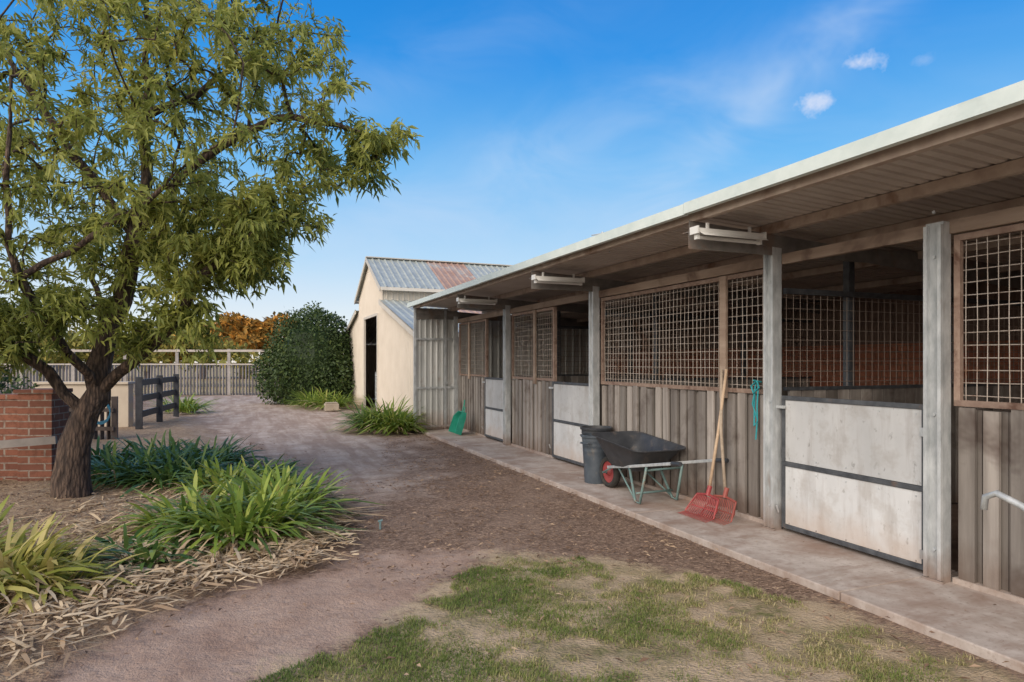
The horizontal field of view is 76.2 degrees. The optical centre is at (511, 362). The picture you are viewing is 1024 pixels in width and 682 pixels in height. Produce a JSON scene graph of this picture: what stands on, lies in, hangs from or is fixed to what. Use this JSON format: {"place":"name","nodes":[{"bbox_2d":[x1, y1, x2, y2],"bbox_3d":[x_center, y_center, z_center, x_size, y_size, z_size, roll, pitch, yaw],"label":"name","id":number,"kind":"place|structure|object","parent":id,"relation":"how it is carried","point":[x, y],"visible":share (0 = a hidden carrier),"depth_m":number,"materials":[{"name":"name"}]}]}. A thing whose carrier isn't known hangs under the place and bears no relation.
{"place":"outdoors","nodes":[
{"label":"outdoors","id":0,"kind":"place"},
{"bbox_2d":[32,381,134,426],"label":"wall","id":1,"kind":"structure","parent":0,"point":[122,391],"depth_m":14.64,"materials":[{"name":"beige paint"}]},
{"bbox_2d":[0,363,1023,681],"bbox_3d":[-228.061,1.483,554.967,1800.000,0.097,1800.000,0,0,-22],"label":"ground","id":2,"kind":"structure","parent":0,"point":[214,643],"depth_m":4.29,"materials":[{"name":"brown soil"}]},
{"bbox_2d":[0,369,39,393],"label":"hedge","id":3,"kind":"object","parent":2,"relation":"on","point":[17,379],"visible":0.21,"depth_m":10.89,"materials":[{"name":"green plant"}]},
{"bbox_2d":[0,388,72,480],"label":"wall","id":4,"kind":"structure","parent":2,"relation":"on","point":[34,412],"depth_m":8.00,"materials":[{"name":"red brick"}]},
{"bbox_2d":[0,436,57,447],"bbox_3d":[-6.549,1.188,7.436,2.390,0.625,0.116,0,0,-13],"label":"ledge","id":5,"kind":"object","parent":4,"relation":"attached to","point":[28,442],"visible":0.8,"depth_m":7.65,"materials":[{"name":"grey concrete"}]},
{"bbox_2d":[0,495,72,564],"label":"agapanthus plant","id":6,"kind":"object","parent":2,"relation":"on","point":[3,515],"visible":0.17,"depth_m":4.85,"materials":[{"name":"green plant"}]},
{"bbox_2d":[0,531,148,623],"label":"agapanthus plant","id":7,"kind":"object","parent":2,"relation":"on","point":[60,584],"visible":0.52,"depth_m":4.06,"materials":[{"name":"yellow plant"}]},
{"bbox_2d":[0,512,171,628],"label":"agapanthus plant","id":8,"kind":"object","parent":2,"relation":"on","point":[22,544],"visible":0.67,"depth_m":4.19,"materials":[{"name":"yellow plant"}]},
{"bbox_2d":[69,396,117,439],"bbox_3d":[-8.591,1.075,12.405,2.326,0.850,0.158,0,0,5],"label":"picket fence","id":9,"kind":"object","parent":2,"relation":"on","point":[111,428],"visible":0.06,"depth_m":12.27,"materials":[{"name":"grey wood"}]},
{"bbox_2d":[97,404,110,424],"bbox_3d":[-7.607,0.930,12.064,0.341,0.461,0.024,0,0,-22],"label":"garden hose","id":10,"kind":"object","parent":9,"relation":"attached to","point":[105,420],"visible":0.46,"depth_m":12.10,"materials":[{"name":"blue rubber"}]},
{"bbox_2d":[91,436,143,465],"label":"agapanthus plant","id":11,"kind":"object","parent":2,"relation":"on","point":[98,450],"visible":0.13,"depth_m":9.08,"materials":[{"name":"green plant"}]},
{"bbox_2d":[36,438,204,489],"bbox_3d":[-4.768,1.233,8.181,1.903,0.480,1.972,0,0,-22],"label":"agapanthus plant","id":12,"kind":"object","parent":2,"relation":"on","point":[101,465],"visible":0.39,"depth_m":7.89,"materials":[{"name":"green plant"}]},
{"bbox_2d":[0,349,275,394],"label":"paling fence","id":13,"kind":"object","parent":2,"relation":"on","point":[70,372],"visible":0.33,"depth_m":29.97,"materials":[{"name":"grey wood"}]},
{"bbox_2d":[2,319,276,379],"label":"distant shrubs","id":14,"kind":"object","parent":2,"relation":"on","point":[164,357],"visible":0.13,"depth_m":38.92,"materials":[{"name":"plant"}]},
{"bbox_2d":[135,374,178,429],"bbox_3d":[-8.571,0.910,15.884,0.143,1.180,3.668,0,0,-15],"label":"post and rail fence","id":15,"kind":"object","parent":2,"relation":"on","point":[158,396],"visible":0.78,"depth_m":15.76,"materials":[{"name":"grey wood"}]},
{"bbox_2d":[91,519,228,580],"bbox_3d":[-2.625,1.358,4.803,1.142,0.224,1.057,0,0,-39],"label":"agapanthus plant","id":16,"kind":"object","parent":2,"relation":"on","point":[151,554],"visible":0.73,"depth_m":4.66,"materials":[{"name":"green plant"}]},
{"bbox_2d":[110,430,217,463],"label":"agapanthus plant","id":17,"kind":"object","parent":2,"relation":"on","point":[148,442],"visible":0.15,"depth_m":9.48,"materials":[{"name":"green plant"}]},
{"bbox_2d":[91,436,252,497],"bbox_3d":[-4.013,1.209,7.984,2.048,0.525,2.092,0,0,20],"label":"agapanthus plant","id":18,"kind":"object","parent":2,"relation":"on","point":[167,470],"visible":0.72,"depth_m":7.69,"materials":[{"name":"green plant"}]},
{"bbox_2d":[77,470,275,549],"bbox_3d":[-2.797,1.227,5.662,1.798,0.490,1.792,0,0,-22],"label":"agapanthus plant","id":19,"kind":"object","parent":2,"relation":"on","point":[147,516],"visible":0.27,"depth_m":5.59,"materials":[{"name":"green plant"}]},
{"bbox_2d":[144,388,220,413],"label":"agapanthus plant","id":20,"kind":"object","parent":2,"relation":"on","point":[188,405],"visible":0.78,"depth_m":19.10,"materials":[{"name":"green plant"}]},
{"bbox_2d":[0,475,365,679],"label":"dry leaf mulch","id":21,"kind":"object","parent":2,"relation":"on","point":[157,570],"visible":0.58,"depth_m":4.35,"materials":[{"name":"brown plant"}]},
{"bbox_2d":[74,521,164,562],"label":"agapanthus plant","id":22,"kind":"object","parent":21,"relation":"on","point":[126,542],"visible":0.32,"depth_m":5.07,"materials":[{"name":"green plant"}]},
{"bbox_2d":[114,311,293,378],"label":"deciduous tree in autumn","id":23,"kind":"object","parent":2,"relation":"on","point":[242,329],"visible":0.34,"depth_m":57.98,"materials":[{"name":"orange plant"}]},
{"bbox_2d":[0,0,423,497],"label":"tree","id":24,"kind":"object","parent":2,"relation":"on","point":[240,240],"visible":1,"depth_m":6.69,"materials":[{"name":"green plant"}]},
{"bbox_2d":[146,434,286,466],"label":"agapanthus plant","id":25,"kind":"object","parent":2,"relation":"on","point":[235,456],"visible":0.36,"depth_m":9.22,"materials":[{"name":"green plant"}]},
{"bbox_2d":[143,455,305,503],"bbox_3d":[-3.239,1.255,7.512,1.884,0.437,2.067,0,0,-22],"label":"agapanthus plant","id":26,"kind":"object","parent":2,"relation":"on","point":[205,485],"visible":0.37,"depth_m":7.32,"materials":[{"name":"green plant"}]},
{"bbox_2d":[104,470,365,572],"bbox_3d":[-2.307,1.212,5.515,2.094,0.518,2.038,0,0,-33],"label":"agapanthus plant","id":27,"kind":"object","parent":2,"relation":"on","point":[232,535],"visible":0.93,"depth_m":5.24,"materials":[{"name":"green plant"}]},
{"bbox_2d":[209,450,321,480],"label":"agapanthus plant","id":28,"kind":"object","parent":2,"relation":"on","point":[267,462],"visible":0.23,"depth_m":8.09,"materials":[{"name":"green plant"}]},
{"bbox_2d":[200,459,345,500],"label":"agapanthus plant","id":29,"kind":"object","parent":2,"relation":"on","point":[251,487],"visible":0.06,"depth_m":7.12,"materials":[{"name":"green plant"}]},
{"bbox_2d":[195,462,387,536],"bbox_3d":[-2.267,1.202,6.103,2.032,0.538,2.138,0,0,27],"label":"agapanthus plant","id":30,"kind":"object","parent":2,"relation":"on","point":[311,493],"visible":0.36,"depth_m":6.26,"materials":[{"name":"green plant"}]},
{"bbox_2d":[250,301,354,404],"bbox_3d":[-7.443,-0.328,23.922,3.878,3.919,3.165,0,0,1],"label":"shrub","id":31,"kind":"object","parent":2,"relation":"on","point":[309,354],"visible":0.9,"depth_m":23.03,"materials":[{"name":"green plant"}]},
{"bbox_2d":[276,387,351,408],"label":"agapanthus plant","id":32,"kind":"object","parent":2,"relation":"on","point":[301,398],"visible":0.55,"depth_m":21.44,"materials":[{"name":"green plant"}]},
{"bbox_2d":[291,386,365,410],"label":"agapanthus plant","id":33,"kind":"object","parent":2,"relation":"on","point":[342,403],"visible":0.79,"depth_m":20.90,"materials":[{"name":"green plant"}]},
{"bbox_2d":[324,402,338,410],"bbox_3d":[-5.575,1.370,20.170,0.420,0.260,0.350,0,0,-22],"label":"limestone block","id":34,"kind":"object","parent":2,"relation":"on","point":[331,406],"depth_m":20.02,"materials":[{"name":"beige stone"}]},
{"bbox_2d":[324,401,417,431],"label":"agapanthus plant","id":35,"kind":"object","parent":2,"relation":"on","point":[350,422],"visible":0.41,"depth_m":14.26,"materials":[{"name":"green plant"}]},
{"bbox_2d":[325,394,429,434],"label":"agapanthus plant","id":36,"kind":"object","parent":2,"relation":"on","point":[372,416],"visible":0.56,"depth_m":13.90,"materials":[{"name":"green plant"}]},
{"bbox_2d":[352,407,443,435],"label":"agapanthus plant","id":37,"kind":"object","parent":2,"relation":"on","point":[393,426],"visible":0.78,"depth_m":13.61,"materials":[{"name":"green plant"}]},
{"bbox_2d":[347,268,460,414],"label":"walls","id":38,"kind":"structure","parent":2,"relation":"on","point":[395,359],"depth_m":18.85,"materials":[{"name":"beige paint"}]},
{"bbox_2d":[375,372,376,407],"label":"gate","id":39,"kind":"structure","parent":38,"relation":"attached to","point":[375,388],"depth_m":19.99,"materials":[{"name":"metal"}]},
{"bbox_2d":[345,256,511,410],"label":"trim","id":40,"kind":"structure","parent":38,"relation":"attached to","point":[406,327],"depth_m":19.34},
{"bbox_2d":[346,258,511,344],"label":"roof","id":41,"kind":"structure","parent":38,"relation":"on","point":[411,274],"depth_m":20.21,"materials":[{"name":"metal"}]},
{"bbox_2d":[413,308,457,428],"bbox_3d":[-1.636,0.150,14.104,0.985,2.620,0.075,0,0,-22],"label":"end wall frame","id":42,"kind":"object","parent":2,"relation":"on","point":[445,387],"visible":0.87,"depth_m":14.11,"materials":[{"name":"grey wood"}]},
{"bbox_2d":[416,308,457,428],"bbox_3d":[-1.624,0.140,14.133,0.940,2.600,0.022,0,0,-22],"label":"end wall sheet","id":43,"kind":"object","parent":42,"relation":"attached to","point":[429,363],"visible":0.8,"depth_m":14.11,"materials":[{"name":"grey metal"}]},
{"bbox_2d":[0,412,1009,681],"bbox_3d":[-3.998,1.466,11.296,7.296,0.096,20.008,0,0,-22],"label":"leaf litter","id":44,"kind":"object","parent":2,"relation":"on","point":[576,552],"visible":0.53,"depth_m":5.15,"materials":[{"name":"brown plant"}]},
{"bbox_2d":[511,426,957,570],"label":"stable floor","id":45,"kind":"structure","parent":2,"relation":"on","point":[954,536],"depth_m":5.54,"materials":[{"name":"grey concrete"}]},
{"bbox_2d":[461,320,609,425],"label":"end wall","id":46,"kind":"structure","parent":45,"relation":"on","point":[580,340],"depth_m":15.06,"materials":[{"name":"brown wood"}]},
{"bbox_2d":[519,375,1023,502],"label":"partition boards","id":47,"kind":"object","parent":45,"relation":"on","point":[907,395],"visible":0.17,"depth_m":6.80,"materials":[{"name":"wood"}]},
{"bbox_2d":[516,261,1023,502],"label":"partition frames","id":48,"kind":"structure","parent":47,"relation":"on","point":[848,292],"depth_m":6.84,"materials":[{"name":"wood"}]},
{"bbox_2d":[516,294,1023,386],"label":"partition mesh","id":49,"kind":"object","parent":48,"relation":"attached to","point":[786,350],"visible":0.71,"depth_m":6.98,"materials":[{"name":"metal"}]},
{"bbox_2d":[608,340,1022,386],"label":"back wall","id":50,"kind":"structure","parent":2,"relation":"on","point":[871,365],"depth_m":9.37,"materials":[{"name":"wood"}]},
{"bbox_2d":[610,282,1023,350],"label":"back wall","id":51,"kind":"structure","parent":50,"relation":"on","point":[811,331],"depth_m":9.41,"materials":[{"name":"brown wood"}]},
{"bbox_2d":[0,0,1023,362],"label":"sky","id":52,"kind":"structure","parent":0,"point":[546,126],"materials":[{"name":"blue"}]},
{"bbox_2d":[486,307,556,380],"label":"door jambs","id":53,"kind":"structure","parent":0,"point":[554,345],"depth_m":9.90,"materials":[{"name":"wood"}]},
{"bbox_2d":[246,555,975,681],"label":"grass","id":54,"kind":"structure","parent":0,"point":[461,671],"depth_m":3.60,"materials":[{"name":"green plant"}]},
{"bbox_2d":[421,429,1023,673],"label":"concrete path","id":55,"kind":"structure","parent":0,"point":[982,626],"depth_m":4.71,"materials":[{"name":"grey concrete"}]},
{"bbox_2d":[449,400,466,434],"bbox_3d":[-1.081,1.111,13.178,0.293,0.689,0.440,0,0,-22],"label":"manure scoop","id":56,"kind":"object","parent":55,"relation":"on","point":[457,422],"visible":1,"depth_m":13.16,"materials":[{"name":"green plastic"}]},
{"bbox_2d":[580,433,605,483],"bbox_3d":[1.017,1.170,7.943,0.452,0.580,0.366,0,0,-22],"label":"trash can","id":57,"kind":"object","parent":55,"relation":"on","point":[594,454],"visible":0.68,"depth_m":7.81,"materials":[{"name":"grey plastic"}]},
{"bbox_2d":[580,425,612,462],"bbox_3d":[1.068,1.140,8.266,0.414,0.640,0.447,0,0,6],"label":"lid","id":58,"kind":"object","parent":57,"relation":"on","point":[591,429],"visible":0.31,"depth_m":8.14,"materials":[{"name":"black plastic"}]},
{"bbox_2d":[592,431,728,503],"bbox_3d":[1.438,1.134,6.964,0.704,0.656,1.813,0,0,-22],"label":"wheelbarrow","id":59,"kind":"object","parent":55,"relation":"on","point":[630,451],"visible":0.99,"depth_m":7.05,"materials":[{"name":"black plastic"}]},
{"bbox_2d":[453,210,950,584],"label":"posts","id":60,"kind":"object","parent":55,"relation":"on","point":[936,402],"visible":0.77,"depth_m":4.39,"materials":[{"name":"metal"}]},
{"bbox_2d":[482,381,922,561],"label":"door hinges","id":61,"kind":"object","parent":60,"relation":"attached to","point":[920,434],"depth_m":5.06,"materials":[{"name":"grey metal"}]},
{"bbox_2d":[484,377,922,569],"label":"door frames","id":62,"kind":"structure","parent":61,"relation":"attached to","point":[784,462],"depth_m":5.21,"materials":[{"name":"grey metal"}]},
{"bbox_2d":[486,379,920,563],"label":"door boards","id":63,"kind":"object","parent":62,"relation":"attached to","point":[872,441],"depth_m":5.07,"materials":[{"name":"white wood"}]},
{"bbox_2d":[416,220,1023,330],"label":"rafters","id":64,"kind":"object","parent":60,"relation":"on","point":[902,260],"visible":0.62,"depth_m":8.30,"materials":[{"name":"wood"}]},
{"bbox_2d":[413,103,1023,321],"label":"purlins","id":65,"kind":"object","parent":64,"relation":"on","point":[988,123],"visible":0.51,"depth_m":5.13,"materials":[{"name":"metal"}]},
{"bbox_2d":[456,296,496,304],"bbox_3d":[-0.584,-1.050,11.063,0.700,0.140,0.150,0,0,-22],"label":"strip light","id":66,"kind":"object","parent":65,"relation":"attached to","point":[488,301],"visible":1,"depth_m":11.04,"materials":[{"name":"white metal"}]},
{"bbox_2d":[531,272,584,285],"bbox_3d":[0.594,-1.050,8.196,0.700,0.140,0.150,0,0,-22],"label":"strip light","id":67,"kind":"object","parent":65,"relation":"attached to","point":[552,280],"visible":1,"depth_m":8.17,"materials":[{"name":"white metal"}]},
{"bbox_2d":[425,122,1023,321],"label":"roof sheets","id":68,"kind":"object","parent":65,"relation":"on","point":[998,146],"visible":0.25,"depth_m":5.48,"materials":[{"name":"metal"}]},
{"bbox_2d":[407,80,1023,307],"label":"fascia","id":69,"kind":"structure","parent":68,"relation":"attached to","point":[1003,98],"depth_m":4.12,"materials":[{"name":"paint"}]},
{"bbox_2d":[690,222,766,244],"bbox_3d":[1.780,-1.050,5.310,0.700,0.140,0.150,0,0,-22],"label":"strip light","id":70,"kind":"object","parent":65,"relation":"attached to","point":[697,231],"visible":1,"depth_m":5.29,"materials":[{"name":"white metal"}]},
{"bbox_2d":[458,205,1023,397],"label":"timber rails","id":71,"kind":"object","parent":60,"relation":"attached to","point":[1013,215],"visible":0.79,"depth_m":6.26,"materials":[{"name":"wood"}]},
{"bbox_2d":[678,369,727,522],"bbox_3d":[1.879,0.760,6.178,0.454,1.385,0.424,0,0,-22],"label":"stable rake","id":72,"kind":"object","parent":55,"relation":"on","point":[708,492],"visible":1,"depth_m":6.20,"materials":[{"name":"red plastic"}]},
{"bbox_2d":[700,369,736,524],"bbox_3d":[1.961,0.760,6.083,0.374,1.386,0.466,0,0,-22],"label":"stable rake","id":73,"kind":"object","parent":55,"relation":"on","point":[725,492],"visible":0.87,"depth_m":6.10,"materials":[{"name":"red plastic"}]},
{"bbox_2d":[463,428,1023,604],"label":"wall kerb","id":74,"kind":"structure","parent":55,"relation":"on","point":[1004,594],"depth_m":5.97,"materials":[{"name":"concrete"}]},
{"bbox_2d":[459,376,1023,597],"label":"wall palings","id":75,"kind":"structure","parent":74,"relation":"on","point":[991,538],"depth_m":6.18,"materials":[{"name":"grey wood"}]},
{"bbox_2d":[459,223,1023,409],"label":"frames","id":76,"kind":"structure","parent":75,"relation":"on","point":[959,239],"depth_m":4.32,"materials":[{"name":"wood"}]},
{"bbox_2d":[461,231,1023,402],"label":"wire mesh","id":77,"kind":"object","parent":76,"relation":"attached to","point":[758,332],"visible":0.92,"depth_m":6.74,"materials":[{"name":"grey metal"}]},
{"bbox_2d":[750,380,761,439],"bbox_3d":[2.204,0.429,5.922,0.107,0.542,0.099,0,0,35],"label":"halter","id":78,"kind":"object","parent":77,"relation":"attached to","point":[753,401],"visible":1,"depth_m":5.91},
{"bbox_2d":[980,490,1023,511],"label":"handrail","id":79,"kind":"object","parent":55,"relation":"on","point":[986,497],"visible":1,"depth_m":3.46,"materials":[{"name":"white metal"}]}
]}

